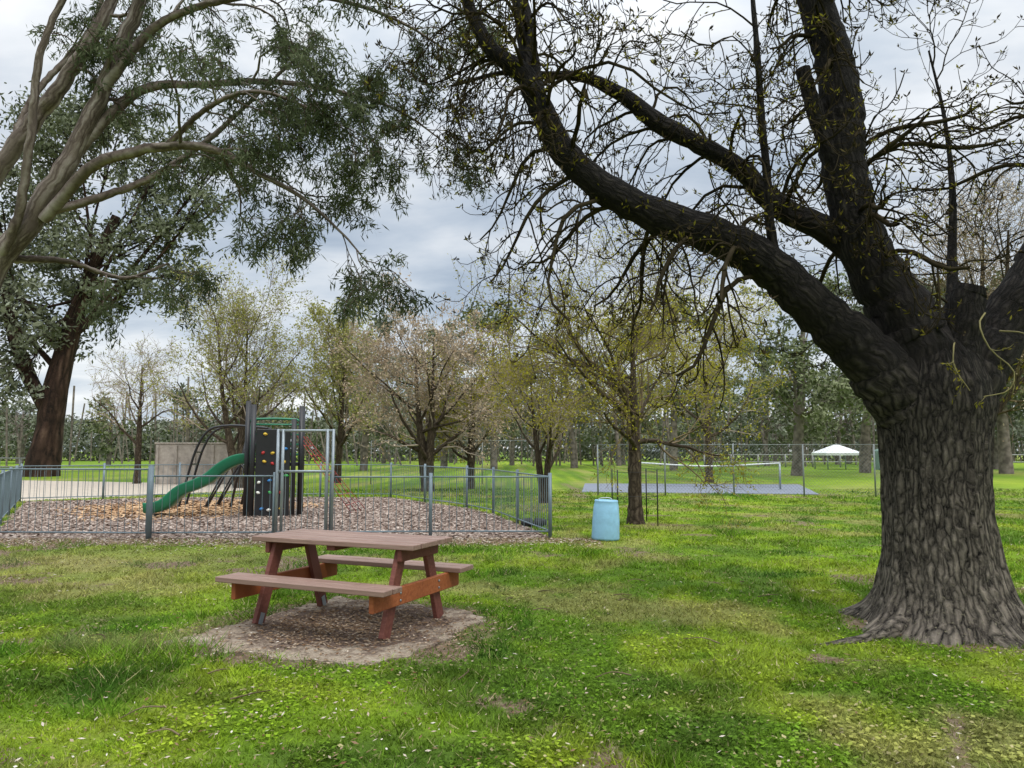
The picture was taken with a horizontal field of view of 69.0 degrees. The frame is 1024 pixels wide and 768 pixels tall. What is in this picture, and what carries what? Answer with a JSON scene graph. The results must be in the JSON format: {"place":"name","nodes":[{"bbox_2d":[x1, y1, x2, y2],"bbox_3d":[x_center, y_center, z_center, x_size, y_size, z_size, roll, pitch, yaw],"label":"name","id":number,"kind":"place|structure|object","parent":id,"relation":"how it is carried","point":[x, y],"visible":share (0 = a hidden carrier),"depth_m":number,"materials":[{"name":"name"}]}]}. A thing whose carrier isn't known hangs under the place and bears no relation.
{"place":"outdoors","nodes":[
{"label":"outdoors","id":0,"kind":"place"},
{"bbox_2d":[21,480,254,500],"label":"gravel path","id":1,"kind":"structure","parent":0,"point":[88,486],"depth_m":29.42,"materials":[{"name":"beige gravel"}]},
{"bbox_2d":[83,331,198,483],"bbox_3d":[-17.624,1.095,34.757,5.265,7.098,5.688,0,-5,0],"label":"bare tree","id":2,"kind":"object","parent":1,"relation":"on","point":[138,453],"visible":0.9,"depth_m":34.75,"materials":[{"name":"brown plant"}]},
{"bbox_2d":[154,442,236,483],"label":"concrete wall","id":3,"kind":"structure","parent":1,"relation":"on","point":[182,452],"depth_m":34.21,"materials":[{"name":"beige concrete"}]},
{"bbox_2d":[126,243,336,487],"bbox_3d":[-11.817,-0.809,32.167,7.962,10.504,6.874,0,-5,0],"label":"willow tree","id":4,"kind":"object","parent":1,"relation":"on","point":[243,320],"visible":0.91,"depth_m":31.18,"materials":[{"name":"green plant"}]},
{"bbox_2d":[0,452,1023,767],"bbox_3d":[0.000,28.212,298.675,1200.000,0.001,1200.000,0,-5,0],"label":"ground","id":5,"kind":"structure","parent":0,"point":[564,478],"depth_m":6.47,"materials":[{"name":"green plant"}]},
{"bbox_2d":[0,457,24,467],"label":"rail fence","id":6,"kind":"object","parent":5,"relation":"on","point":[20,460],"visible":0.2,"depth_m":47.21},
{"bbox_2d":[0,465,154,539],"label":"playground fence","id":7,"kind":"object","parent":5,"relation":"on","point":[149,502],"visible":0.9,"depth_m":13.07,"materials":[{"name":"metal"}]},
{"bbox_2d":[0,81,238,476],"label":"river gum","id":8,"kind":"object","parent":5,"relation":"on","point":[62,336],"visible":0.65,"depth_m":45.09,"materials":[{"name":"green plant"}]},
{"bbox_2d":[152,472,275,533],"bbox_3d":[-5.265,2.160,13.070,2.170,1.220,0.040,0,-5,-2],"label":"playground fence","id":9,"kind":"object","parent":5,"relation":"on","point":[255,476],"visible":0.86,"depth_m":13.08,"materials":[{"name":"metal"}]},
{"bbox_2d":[142,401,364,516],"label":"playground tower","id":10,"kind":"structure","parent":5,"relation":"on","point":[263,442],"depth_m":17.54,"materials":[{"name":"black paint"}]},
{"bbox_2d":[0,0,512,354],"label":"gum tree","id":11,"kind":"object","parent":5,"relation":"on","point":[58,186],"visible":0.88,"depth_m":9.14,"materials":[{"name":"green plant"}]},
{"bbox_2d":[0,463,548,536],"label":"playground fence","id":12,"kind":"object","parent":5,"relation":"on","point":[4,487],"visible":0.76,"depth_m":19.39,"materials":[{"name":"metal"}]},
{"bbox_2d":[0,496,548,539],"bbox_3d":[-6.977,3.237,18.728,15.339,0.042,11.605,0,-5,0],"label":"mulch bed","id":13,"kind":"object","parent":5,"relation":"on","point":[315,526],"visible":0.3,"depth_m":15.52,"materials":[{"name":"brown wood"}]},
{"bbox_2d":[178,424,271,506],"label":"climbing arch","id":14,"kind":"structure","parent":13,"relation":"on","point":[237,469],"depth_m":20.25,"materials":[{"name":"black paint"}]},
{"bbox_2d":[274,429,334,532],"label":"playground gate","id":15,"kind":"structure","parent":5,"relation":"on","point":[282,471],"depth_m":13.14,"materials":[{"name":"metal"}]},
{"bbox_2d":[164,596,485,668],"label":"dirt patch","id":16,"kind":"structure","parent":5,"relation":"on","point":[353,653],"depth_m":6.19,"materials":[{"name":"brown soil"}]},
{"bbox_2d":[215,529,472,639],"bbox_3d":[-1.461,1.770,6.750,1.726,0.769,1.527,-2,-6,24],"label":"picnic table","id":17,"kind":"object","parent":16,"relation":"on","point":[393,594],"visible":0.99,"depth_m":6.58,"materials":[{"name":"wood"}]},
{"bbox_2d":[271,293,399,482],"bbox_3d":[-8.496,0.082,35.964,6.172,9.406,7.993,0,-5,0],"label":"willow tree","id":18,"kind":"object","parent":5,"relation":"on","point":[341,436],"visible":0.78,"depth_m":35.08,"materials":[{"name":"green plant"}]},
{"bbox_2d":[312,303,451,470],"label":"park gum","id":19,"kind":"object","parent":5,"relation":"on","point":[365,443],"visible":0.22,"depth_m":57.38,"materials":[{"name":"green plant"}]},
{"bbox_2d":[317,266,529,491],"bbox_3d":[-3.210,-0.130,28.501,7.440,8.520,6.744,4,-6,-38],"label":"seed tree","id":20,"kind":"object","parent":5,"relation":"on","point":[427,451],"visible":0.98,"depth_m":28.03,"materials":[{"name":"brown plant"}]},
{"bbox_2d":[329,473,551,537],"bbox_3d":[-1.261,2.185,13.236,3.945,1.200,0.121,0,-5,-1],"label":"playground fence","id":21,"kind":"object","parent":5,"relation":"on","point":[431,477],"visible":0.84,"depth_m":13.24,"materials":[{"name":"metal"}]},
{"bbox_2d":[370,440,535,483],"bbox_3d":[-2.650,3.609,34.315,7.744,2.012,0.044,0,-5,0],"label":"court fence","id":22,"kind":"object","parent":5,"relation":"on","point":[445,460],"visible":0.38,"depth_m":34.33,"materials":[{"name":"grey metal"}]},
{"bbox_2d":[403,318,508,467],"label":"park gum","id":23,"kind":"object","parent":5,"relation":"on","point":[444,463],"visible":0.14,"depth_m":65.55,"materials":[{"name":"green plant"}]},
{"bbox_2d":[395,340,528,488],"bbox_3d":[-2.049,1.216,30.578,5.098,6.203,5.472,3,-6,-33],"label":"seed tree","id":24,"kind":"object","parent":5,"relation":"on","point":[470,460],"visible":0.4,"depth_m":30.31,"materials":[{"name":"brown plant"}]},
{"bbox_2d":[436,293,546,468],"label":"park gum","id":25,"kind":"object","parent":5,"relation":"on","point":[494,462],"visible":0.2,"depth_m":62.53,"materials":[{"name":"green plant"}]},
{"bbox_2d":[0,352,1023,465],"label":"distant trees","id":26,"kind":"object","parent":5,"relation":"on","point":[17,429],"visible":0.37,"depth_m":87.95,"materials":[{"name":"green plant"}]},
{"bbox_2d":[0,532,1023,767],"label":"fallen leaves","id":27,"kind":"object","parent":5,"relation":"on","point":[323,606],"depth_m":6.39,"materials":[{"name":"plant"}]},
{"bbox_2d":[521,518,545,526],"bbox_3d":[0.450,2.847,15.307,0.542,0.150,0.529,0,-5,0],"label":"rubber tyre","id":28,"kind":"object","parent":5,"relation":"on","point":[525,523],"visible":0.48,"depth_m":15.12,"materials":[{"name":"black rubber"}]},
{"bbox_2d":[480,322,593,502],"bbox_3d":[0.760,0.758,21.845,3.430,5.535,4.825,0,-5,0],"label":"spring tree","id":29,"kind":"object","parent":5,"relation":"on","point":[550,433],"visible":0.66,"depth_m":21.95,"materials":[{"name":"green plant"}]},
{"bbox_2d":[485,325,617,467],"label":"park gum","id":30,"kind":"object","parent":5,"relation":"on","point":[573,456],"visible":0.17,"depth_m":65.95,"materials":[{"name":"green plant"}]},
{"bbox_2d":[592,497,618,540],"bbox_3d":[1.624,2.338,12.943,0.484,0.748,0.456,0,-5,0],"label":"blue barrel","id":31,"kind":"object","parent":5,"relation":"on","point":[605,522],"visible":0.99,"depth_m":12.76,"materials":[{"name":"plastic"}]},
{"bbox_2d":[447,193,766,529],"bbox_3d":[2.041,-0.260,15.918,6.743,6.859,6.762,0,-5,0],"label":"spring tree","id":32,"kind":"object","parent":5,"relation":"on","point":[635,515],"visible":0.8,"depth_m":15.28,"materials":[{"name":"green plant"}]},
{"bbox_2d":[567,303,695,434],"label":"foliage","id":33,"kind":"object","parent":32,"relation":"attached to","point":[644,379],"visible":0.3,"depth_m":41.27,"materials":[{"name":"green plant"}]},
{"bbox_2d":[611,469,658,525],"bbox_3d":[2.590,2.418,15.848,0.844,1.200,1.028,0,-5,0],"label":"tree guard","id":34,"kind":"object","parent":5,"relation":"on","point":[646,496],"visible":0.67,"depth_m":15.39,"materials":[{"name":"black paint"}]},
{"bbox_2d":[596,287,755,470],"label":"park gum","id":35,"kind":"object","parent":5,"relation":"on","point":[675,435],"visible":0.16,"depth_m":57.84,"materials":[{"name":"green plant"}]},
{"bbox_2d":[363,0,1023,648],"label":"ash tree","id":36,"kind":"object","parent":5,"relation":"on","point":[917,366],"visible":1,"depth_m":6.60,"materials":[{"name":"brown plant"}]},
{"bbox_2d":[582,483,817,494],"bbox_3d":[7.763,4.275,30.412,9.680,0.050,7.824,-1,-5,6],"label":"sports court","id":37,"kind":"object","parent":5,"relation":"on","point":[765,489],"visible":0.72,"depth_m":30.04,"materials":[{"name":"concrete"}]},
{"bbox_2d":[641,462,780,488],"bbox_3d":[7.898,3.703,30.108,5.644,1.076,0.093,-1,-5,14],"label":"tennis net","id":38,"kind":"object","parent":37,"relation":"on","point":[758,479],"visible":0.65,"depth_m":30.04,"materials":[{"name":"fabric"}]},
{"bbox_2d":[635,275,795,482],"bbox_3d":[9.700,-0.355,36.233,8.103,10.249,8.987,0,-5,0],"label":"spring tree","id":39,"kind":"object","parent":5,"relation":"on","point":[708,373],"visible":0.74,"depth_m":36.25,"materials":[{"name":"green plant"}]},
{"bbox_2d":[597,444,879,496],"bbox_3d":[11.294,3.053,26.678,16.280,1.760,3.730,2,-5,-17],"label":"court fence","id":40,"kind":"object","parent":5,"relation":"on","point":[803,464],"visible":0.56,"depth_m":25.45,"materials":[{"name":"grey metal"}]},
{"bbox_2d":[720,263,874,475],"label":"park gum","id":41,"kind":"object","parent":5,"relation":"on","point":[802,392],"visible":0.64,"depth_m":44.84,"materials":[{"name":"green plant"}]},
{"bbox_2d":[811,445,858,469],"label":"white marquee","id":42,"kind":"object","parent":5,"relation":"on","point":[836,449],"visible":0.77,"depth_m":61.02,"materials":[{"name":"fabric"}]},
{"bbox_2d":[767,258,945,472],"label":"park gum","id":43,"kind":"object","parent":5,"relation":"on","point":[865,433],"visible":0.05,"depth_m":51.61,"materials":[{"name":"green plant"}]},
{"bbox_2d":[703,454,1023,466],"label":"rail fence","id":44,"kind":"object","parent":5,"relation":"on","point":[758,461],"visible":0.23,"depth_m":68.96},
{"bbox_2d":[859,149,1023,443],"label":"bare tree","id":45,"kind":"object","parent":5,"relation":"on","point":[1019,378],"visible":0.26,"depth_m":17.38,"materials":[{"name":"brown plant"}]},
{"bbox_2d":[935,291,1023,468],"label":"park gum","id":46,"kind":"object","parent":5,"relation":"on","point":[1019,414],"visible":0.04,"depth_m":60.87,"materials":[{"name":"grey plant"}]},
{"bbox_2d":[984,260,1023,473],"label":"park gum","id":47,"kind":"object","parent":5,"relation":"on","point":[1005,462],"visible":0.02,"depth_m":49.57,"materials":[{"name":"plant"}]},
{"bbox_2d":[0,0,1023,451],"label":"sky","id":48,"kind":"structure","parent":0,"point":[432,229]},
{"bbox_2d":[875,449,879,469],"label":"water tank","id":49,"kind":"object","parent":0,"point":[877,465],"visible":0.05,"depth_m":59.38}
]}

